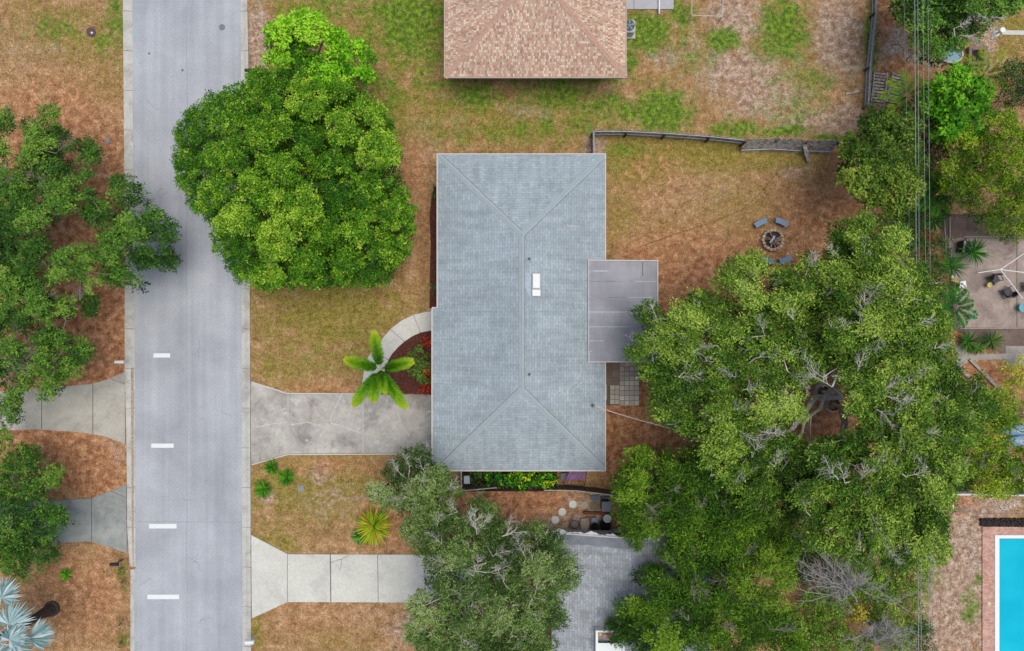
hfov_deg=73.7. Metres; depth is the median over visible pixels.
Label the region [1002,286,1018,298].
patio chair
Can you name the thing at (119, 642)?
grass clump
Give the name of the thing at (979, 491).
wooden fence
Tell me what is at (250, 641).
mailbox
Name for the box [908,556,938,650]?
bush
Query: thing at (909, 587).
bush
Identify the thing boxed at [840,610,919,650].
bare tree
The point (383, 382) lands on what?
foxtail palm
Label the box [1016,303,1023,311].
plant pot
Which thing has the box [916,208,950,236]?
spiky palm
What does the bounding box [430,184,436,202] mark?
bush
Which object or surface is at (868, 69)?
wooden fence
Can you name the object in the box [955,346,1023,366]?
garden path
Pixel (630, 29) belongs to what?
air conditioner
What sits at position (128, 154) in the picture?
gutter
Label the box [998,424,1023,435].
kayak
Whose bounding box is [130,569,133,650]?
road edge
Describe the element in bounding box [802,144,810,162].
wooden plank
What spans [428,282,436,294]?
bush
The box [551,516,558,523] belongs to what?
stepping stone
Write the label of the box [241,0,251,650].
gutter
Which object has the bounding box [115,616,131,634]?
grass clump
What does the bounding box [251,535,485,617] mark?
driveway
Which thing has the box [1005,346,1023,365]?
garden paving
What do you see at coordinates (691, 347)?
oak tree
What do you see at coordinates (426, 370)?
croton shrub
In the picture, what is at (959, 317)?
feather palm
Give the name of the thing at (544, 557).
oak tree
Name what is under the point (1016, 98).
round tree
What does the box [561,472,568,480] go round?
metal sheet
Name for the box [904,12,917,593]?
overhead wire
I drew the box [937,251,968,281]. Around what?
spiky palm
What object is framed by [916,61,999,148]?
round tree
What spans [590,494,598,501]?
slate slab
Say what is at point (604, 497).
slate slab
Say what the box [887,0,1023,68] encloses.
oak tree
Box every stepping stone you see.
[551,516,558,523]
[558,508,565,515]
[569,500,576,507]
[581,501,587,508]
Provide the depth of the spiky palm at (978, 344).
44.13 m
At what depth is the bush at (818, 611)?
42.91 m
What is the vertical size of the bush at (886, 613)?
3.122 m
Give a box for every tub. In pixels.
[590,522,599,530]
[598,519,610,530]
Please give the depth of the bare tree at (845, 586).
40.92 m
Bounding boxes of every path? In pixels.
[362,312,430,394]
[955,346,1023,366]
[1002,30,1023,34]
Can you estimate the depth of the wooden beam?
44.23 m
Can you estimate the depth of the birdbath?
44.23 m
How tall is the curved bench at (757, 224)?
0.430 m
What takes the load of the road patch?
on the road
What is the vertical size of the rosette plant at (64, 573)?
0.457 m
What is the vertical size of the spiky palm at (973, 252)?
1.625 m
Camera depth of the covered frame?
43.77 m
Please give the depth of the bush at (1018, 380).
43.14 m
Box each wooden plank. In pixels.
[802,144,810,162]
[846,89,864,94]
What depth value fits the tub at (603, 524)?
44.09 m
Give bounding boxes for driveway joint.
[41,379,124,433]
[91,491,125,540]
[287,394,363,453]
[287,554,378,601]
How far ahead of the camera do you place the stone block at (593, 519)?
44.18 m
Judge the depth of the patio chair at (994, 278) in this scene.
44.00 m
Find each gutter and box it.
[123,0,135,566]
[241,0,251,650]
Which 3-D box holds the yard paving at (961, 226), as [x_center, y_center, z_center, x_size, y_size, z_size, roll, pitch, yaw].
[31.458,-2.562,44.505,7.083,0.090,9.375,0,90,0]
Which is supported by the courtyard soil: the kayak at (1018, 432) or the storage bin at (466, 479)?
the storage bin at (466, 479)
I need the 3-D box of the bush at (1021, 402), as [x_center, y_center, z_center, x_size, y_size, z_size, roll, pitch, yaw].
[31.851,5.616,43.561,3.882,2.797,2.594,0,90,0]
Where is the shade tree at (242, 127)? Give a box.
[169,63,417,294]
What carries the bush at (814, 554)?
on the ground at (282, 330)
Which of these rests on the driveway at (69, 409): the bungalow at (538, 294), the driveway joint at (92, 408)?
the driveway joint at (92, 408)
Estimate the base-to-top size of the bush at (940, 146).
3.478 m
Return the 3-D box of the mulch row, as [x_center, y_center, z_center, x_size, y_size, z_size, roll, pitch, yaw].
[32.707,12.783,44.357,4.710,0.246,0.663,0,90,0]
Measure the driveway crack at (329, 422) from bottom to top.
0.005 m
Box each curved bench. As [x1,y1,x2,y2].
[753,218,767,227]
[763,256,774,263]
[774,217,788,226]
[778,255,792,263]
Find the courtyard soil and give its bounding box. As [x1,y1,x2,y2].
[463,471,556,490]
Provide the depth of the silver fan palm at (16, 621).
39.59 m
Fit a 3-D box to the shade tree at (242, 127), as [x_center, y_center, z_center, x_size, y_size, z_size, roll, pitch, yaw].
[-13.694,-8.979,40.663,16.286,7.833,14.483,0,90,0]
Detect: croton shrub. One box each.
[418,380,430,395]
[420,335,430,349]
[421,366,430,379]
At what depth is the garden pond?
44.40 m
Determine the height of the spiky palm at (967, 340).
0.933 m
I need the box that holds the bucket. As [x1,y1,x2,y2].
[603,514,610,522]
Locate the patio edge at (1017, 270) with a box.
[943,216,1023,328]
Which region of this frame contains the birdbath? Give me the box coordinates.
[993,27,1005,36]
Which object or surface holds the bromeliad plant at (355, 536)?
on the ground at (282, 330)
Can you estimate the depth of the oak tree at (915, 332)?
35.41 m
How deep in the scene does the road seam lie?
44.49 m
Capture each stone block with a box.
[580,517,588,529]
[591,516,597,522]
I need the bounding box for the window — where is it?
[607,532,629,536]
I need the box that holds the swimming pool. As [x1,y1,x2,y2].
[982,526,1023,650]
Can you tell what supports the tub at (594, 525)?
on the ground at (282, 330)
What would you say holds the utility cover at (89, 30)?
on the ground at (282, 330)
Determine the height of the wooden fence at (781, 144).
1.350 m
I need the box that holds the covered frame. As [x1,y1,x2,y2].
[563,471,586,485]
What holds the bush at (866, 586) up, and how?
on the ground at (282, 330)
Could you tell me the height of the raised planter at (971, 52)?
0.340 m
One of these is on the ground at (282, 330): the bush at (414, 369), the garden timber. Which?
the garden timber
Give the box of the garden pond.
[941,47,963,62]
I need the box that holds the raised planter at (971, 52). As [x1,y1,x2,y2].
[966,46,986,65]
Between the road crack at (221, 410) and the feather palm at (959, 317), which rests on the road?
the road crack at (221, 410)
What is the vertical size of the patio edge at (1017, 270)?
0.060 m
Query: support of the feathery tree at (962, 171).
on the ground at (282, 330)
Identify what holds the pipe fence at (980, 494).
on the ground at (282, 330)
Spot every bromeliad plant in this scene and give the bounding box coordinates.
[351,528,365,545]
[354,506,394,546]
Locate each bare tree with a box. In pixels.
[792,543,916,614]
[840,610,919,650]
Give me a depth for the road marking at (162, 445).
44.49 m
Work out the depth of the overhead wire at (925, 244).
37.99 m
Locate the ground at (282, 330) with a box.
[0,0,1023,650]
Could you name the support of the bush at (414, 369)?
on the mulch bed at (405, 382)
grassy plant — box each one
[252,479,272,500]
[263,459,277,474]
[276,467,296,487]
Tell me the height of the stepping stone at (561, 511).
0.065 m
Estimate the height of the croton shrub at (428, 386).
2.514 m
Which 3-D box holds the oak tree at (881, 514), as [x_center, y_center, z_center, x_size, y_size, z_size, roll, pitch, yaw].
[20.033,7.302,39.271,13.005,10.566,12.767,16,90,0]
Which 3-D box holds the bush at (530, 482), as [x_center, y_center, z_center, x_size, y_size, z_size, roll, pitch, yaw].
[0.638,9.865,44.373,4.930,2.992,2.612,0,90,0]
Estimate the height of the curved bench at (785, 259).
0.430 m
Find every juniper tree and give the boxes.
[603,523,815,650]
[608,440,784,566]
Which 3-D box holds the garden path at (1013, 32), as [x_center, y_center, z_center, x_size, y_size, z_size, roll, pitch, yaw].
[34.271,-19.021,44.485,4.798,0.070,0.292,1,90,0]
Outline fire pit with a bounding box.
[760,228,783,251]
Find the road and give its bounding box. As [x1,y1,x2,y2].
[132,0,241,650]
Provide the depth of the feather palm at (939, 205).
41.30 m
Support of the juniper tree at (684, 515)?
on the ground at (282, 330)
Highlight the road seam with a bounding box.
[136,41,187,650]
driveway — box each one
[0,372,124,443]
[0,484,126,552]
[251,383,430,463]
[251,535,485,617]
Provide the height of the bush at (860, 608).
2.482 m
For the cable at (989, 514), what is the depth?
44.08 m
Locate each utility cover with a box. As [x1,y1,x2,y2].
[86,27,95,36]
[105,137,109,143]
[297,484,303,491]
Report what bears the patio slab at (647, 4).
on the ground at (282, 330)
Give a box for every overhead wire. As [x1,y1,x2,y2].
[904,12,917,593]
[914,0,918,650]
[917,0,921,650]
[923,40,928,594]
[928,35,932,600]
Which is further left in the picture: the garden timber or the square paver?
the square paver
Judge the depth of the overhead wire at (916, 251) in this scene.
38.19 m
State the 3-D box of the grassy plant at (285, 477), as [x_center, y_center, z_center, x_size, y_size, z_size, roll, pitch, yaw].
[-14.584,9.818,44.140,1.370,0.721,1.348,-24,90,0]
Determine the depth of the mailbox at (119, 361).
43.42 m
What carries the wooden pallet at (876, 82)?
on the ground at (282, 330)
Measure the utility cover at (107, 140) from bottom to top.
0.050 m
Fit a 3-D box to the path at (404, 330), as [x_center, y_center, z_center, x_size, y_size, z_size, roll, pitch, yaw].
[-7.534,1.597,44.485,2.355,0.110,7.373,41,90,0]
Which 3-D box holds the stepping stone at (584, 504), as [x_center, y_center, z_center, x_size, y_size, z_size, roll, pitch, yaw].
[4.708,11.688,44.470,0.467,0.060,0.467,0,90,0]
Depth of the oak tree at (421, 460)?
38.11 m
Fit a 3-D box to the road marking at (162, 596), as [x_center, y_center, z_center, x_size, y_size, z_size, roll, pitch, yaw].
[-22.698,17.667,44.491,2.062,0.004,0.292,0,90,0]
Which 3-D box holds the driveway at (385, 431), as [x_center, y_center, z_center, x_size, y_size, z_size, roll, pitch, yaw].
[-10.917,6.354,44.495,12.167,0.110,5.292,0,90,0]
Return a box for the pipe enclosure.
[688,0,722,22]
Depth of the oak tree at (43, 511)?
40.39 m
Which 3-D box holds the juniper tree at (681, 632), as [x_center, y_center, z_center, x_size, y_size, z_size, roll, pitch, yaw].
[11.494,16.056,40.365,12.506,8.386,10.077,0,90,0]
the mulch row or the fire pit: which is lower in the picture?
the mulch row
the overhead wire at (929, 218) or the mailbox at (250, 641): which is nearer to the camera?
the overhead wire at (929, 218)
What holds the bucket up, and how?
on the ground at (282, 330)
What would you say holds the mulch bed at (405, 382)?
on the ground at (282, 330)
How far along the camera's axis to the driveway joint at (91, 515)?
44.43 m
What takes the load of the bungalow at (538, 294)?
on the ground at (282, 330)
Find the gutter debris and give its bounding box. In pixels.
[131,368,133,565]
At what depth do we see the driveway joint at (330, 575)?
44.43 m
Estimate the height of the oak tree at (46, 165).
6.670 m
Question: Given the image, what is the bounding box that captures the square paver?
[590,502,596,509]
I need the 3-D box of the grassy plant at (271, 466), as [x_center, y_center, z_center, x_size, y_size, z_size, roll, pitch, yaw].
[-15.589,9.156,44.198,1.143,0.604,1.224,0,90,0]
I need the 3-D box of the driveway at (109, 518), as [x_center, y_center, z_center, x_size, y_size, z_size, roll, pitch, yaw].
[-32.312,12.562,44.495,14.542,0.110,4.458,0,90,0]
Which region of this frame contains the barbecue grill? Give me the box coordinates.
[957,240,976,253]
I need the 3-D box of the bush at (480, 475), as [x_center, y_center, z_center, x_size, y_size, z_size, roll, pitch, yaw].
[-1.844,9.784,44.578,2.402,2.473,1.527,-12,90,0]
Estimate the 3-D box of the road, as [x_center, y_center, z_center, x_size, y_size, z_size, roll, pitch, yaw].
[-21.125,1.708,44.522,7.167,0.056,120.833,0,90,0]
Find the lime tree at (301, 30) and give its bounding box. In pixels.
[260,4,377,93]
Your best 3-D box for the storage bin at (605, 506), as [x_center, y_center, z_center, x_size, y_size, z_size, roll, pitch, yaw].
[6.056,11.580,44.070,0.680,0.860,0.680,0,90,0]
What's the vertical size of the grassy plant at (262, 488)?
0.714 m
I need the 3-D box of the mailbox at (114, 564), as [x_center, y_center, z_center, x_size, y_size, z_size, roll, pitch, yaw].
[-25.285,15.198,43.920,0.522,1.160,0.200,0,90,0]
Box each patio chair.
[984,273,1003,284]
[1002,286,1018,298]
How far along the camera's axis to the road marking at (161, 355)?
44.49 m
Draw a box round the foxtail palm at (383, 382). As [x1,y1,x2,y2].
[343,330,413,409]
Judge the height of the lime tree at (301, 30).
6.859 m
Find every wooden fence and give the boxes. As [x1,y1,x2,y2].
[461,471,497,490]
[542,485,655,497]
[590,130,745,152]
[739,138,839,153]
[862,0,877,108]
[950,488,1023,494]
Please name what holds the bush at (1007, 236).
on the yard paving at (961, 226)
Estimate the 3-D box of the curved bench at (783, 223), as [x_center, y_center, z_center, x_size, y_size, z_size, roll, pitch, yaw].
[17.406,-6.664,44.285,0.918,0.430,0.390,26,90,0]
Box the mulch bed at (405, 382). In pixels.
[381,186,436,393]
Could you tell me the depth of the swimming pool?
44.45 m
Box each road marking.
[147,595,178,598]
[149,524,176,527]
[151,444,173,447]
[154,353,169,357]
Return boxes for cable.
[596,406,701,439]
[955,510,1022,514]
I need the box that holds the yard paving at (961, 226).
[941,214,1023,353]
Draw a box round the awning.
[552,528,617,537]
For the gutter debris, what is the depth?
44.47 m
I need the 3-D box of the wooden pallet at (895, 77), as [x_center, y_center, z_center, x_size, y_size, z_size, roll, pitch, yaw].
[24.917,-15.375,44.354,0.920,0.078,2.000,14,90,0]
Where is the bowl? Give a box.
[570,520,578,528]
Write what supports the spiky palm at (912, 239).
on the ground at (282, 330)
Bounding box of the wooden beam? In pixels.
[583,511,615,514]
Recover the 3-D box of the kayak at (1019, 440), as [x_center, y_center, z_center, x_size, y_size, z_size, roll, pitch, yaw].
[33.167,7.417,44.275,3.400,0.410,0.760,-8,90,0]
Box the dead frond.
[906,225,937,252]
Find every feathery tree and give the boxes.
[934,107,1023,237]
[941,386,1023,500]
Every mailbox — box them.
[109,559,123,565]
[114,360,128,363]
[245,635,255,644]
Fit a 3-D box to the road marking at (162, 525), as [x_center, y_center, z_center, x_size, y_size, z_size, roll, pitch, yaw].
[-22.729,13.062,44.491,1.792,0.004,0.292,0,90,0]
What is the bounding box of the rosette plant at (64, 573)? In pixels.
[57,568,72,580]
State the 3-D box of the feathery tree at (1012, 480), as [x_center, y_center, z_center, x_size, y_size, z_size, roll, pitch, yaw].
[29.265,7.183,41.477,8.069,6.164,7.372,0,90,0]
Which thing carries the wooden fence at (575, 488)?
on the ground at (282, 330)
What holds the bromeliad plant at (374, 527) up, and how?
on the ground at (282, 330)
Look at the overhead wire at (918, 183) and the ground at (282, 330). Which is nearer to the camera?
the overhead wire at (918, 183)
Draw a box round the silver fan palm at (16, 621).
[0,576,59,650]
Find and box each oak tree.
[0,99,183,301]
[0,261,100,450]
[0,439,74,584]
[355,441,467,544]
[399,490,585,650]
[621,246,843,545]
[762,207,969,423]
[784,329,1002,576]
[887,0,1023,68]
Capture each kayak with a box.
[997,435,1023,446]
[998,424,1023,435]
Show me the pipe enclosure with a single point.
(706, 15)
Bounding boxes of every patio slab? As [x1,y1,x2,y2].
[627,0,673,9]
[949,238,1023,326]
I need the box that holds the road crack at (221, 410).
[138,102,231,621]
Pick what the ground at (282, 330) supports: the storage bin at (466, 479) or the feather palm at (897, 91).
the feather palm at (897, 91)
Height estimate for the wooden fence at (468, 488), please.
1.248 m
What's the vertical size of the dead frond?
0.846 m
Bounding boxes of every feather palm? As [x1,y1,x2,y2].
[877,70,926,119]
[916,171,957,217]
[932,284,977,332]
[960,48,1009,103]
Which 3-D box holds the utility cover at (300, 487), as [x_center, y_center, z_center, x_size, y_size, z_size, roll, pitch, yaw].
[-13.741,10.576,44.458,0.420,0.105,0.420,-8,90,0]
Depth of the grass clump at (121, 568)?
44.02 m
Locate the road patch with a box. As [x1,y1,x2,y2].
[219,24,224,29]
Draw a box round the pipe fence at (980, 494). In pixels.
[952,492,1023,508]
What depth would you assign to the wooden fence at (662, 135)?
43.83 m
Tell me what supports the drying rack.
on the patio slab at (992, 307)
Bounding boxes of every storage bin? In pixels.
[464,475,469,483]
[600,499,611,511]
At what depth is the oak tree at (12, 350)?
39.44 m
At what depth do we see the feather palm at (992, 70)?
40.66 m
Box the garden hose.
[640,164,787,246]
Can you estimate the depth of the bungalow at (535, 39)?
41.45 m
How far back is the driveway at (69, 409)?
44.44 m
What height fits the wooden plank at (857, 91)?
0.070 m
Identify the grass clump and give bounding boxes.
[110,559,130,578]
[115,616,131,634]
[115,634,126,648]
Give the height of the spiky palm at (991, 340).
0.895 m
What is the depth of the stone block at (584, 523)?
44.20 m
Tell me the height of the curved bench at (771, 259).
0.430 m
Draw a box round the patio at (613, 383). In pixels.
[606,362,638,404]
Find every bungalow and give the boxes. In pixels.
[431,153,657,471]
[443,0,627,78]
[552,528,711,650]
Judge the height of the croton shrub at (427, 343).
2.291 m
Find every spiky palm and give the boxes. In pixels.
[892,221,926,253]
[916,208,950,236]
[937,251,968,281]
[955,329,985,353]
[960,237,991,268]
[972,340,986,355]
[980,329,1004,353]
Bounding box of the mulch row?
[980,518,1023,526]
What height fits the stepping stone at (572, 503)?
0.065 m
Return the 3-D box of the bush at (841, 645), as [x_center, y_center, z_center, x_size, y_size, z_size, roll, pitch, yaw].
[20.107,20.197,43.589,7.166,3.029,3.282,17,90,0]
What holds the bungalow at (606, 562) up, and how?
on the ground at (282, 330)
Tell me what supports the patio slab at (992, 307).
on the ground at (282, 330)
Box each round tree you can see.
[834,103,934,219]
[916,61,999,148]
[993,54,1023,112]
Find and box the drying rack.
[978,253,1023,298]
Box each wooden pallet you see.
[871,71,887,102]
[885,72,906,104]
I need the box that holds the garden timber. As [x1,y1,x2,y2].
[968,358,1000,393]
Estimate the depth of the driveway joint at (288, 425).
44.43 m
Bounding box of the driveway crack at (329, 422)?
[256,394,409,435]
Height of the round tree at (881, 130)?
7.698 m
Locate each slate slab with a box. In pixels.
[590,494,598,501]
[600,496,610,499]
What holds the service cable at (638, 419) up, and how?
attached to the service mast
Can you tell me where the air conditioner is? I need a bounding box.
[627,20,634,38]
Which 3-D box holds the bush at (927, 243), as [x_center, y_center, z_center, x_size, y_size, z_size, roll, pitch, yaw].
[26.479,-4.485,43.868,4.337,3.059,8.286,-31,90,0]
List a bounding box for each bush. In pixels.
[406,344,430,384]
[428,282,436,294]
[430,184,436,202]
[470,471,500,487]
[483,471,559,492]
[777,530,843,586]
[785,615,879,650]
[793,574,862,641]
[833,549,899,609]
[839,603,872,627]
[862,556,931,609]
[865,586,929,650]
[873,209,963,311]
[904,128,956,233]
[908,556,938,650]
[974,212,1023,245]
[993,395,1023,425]
[997,353,1023,393]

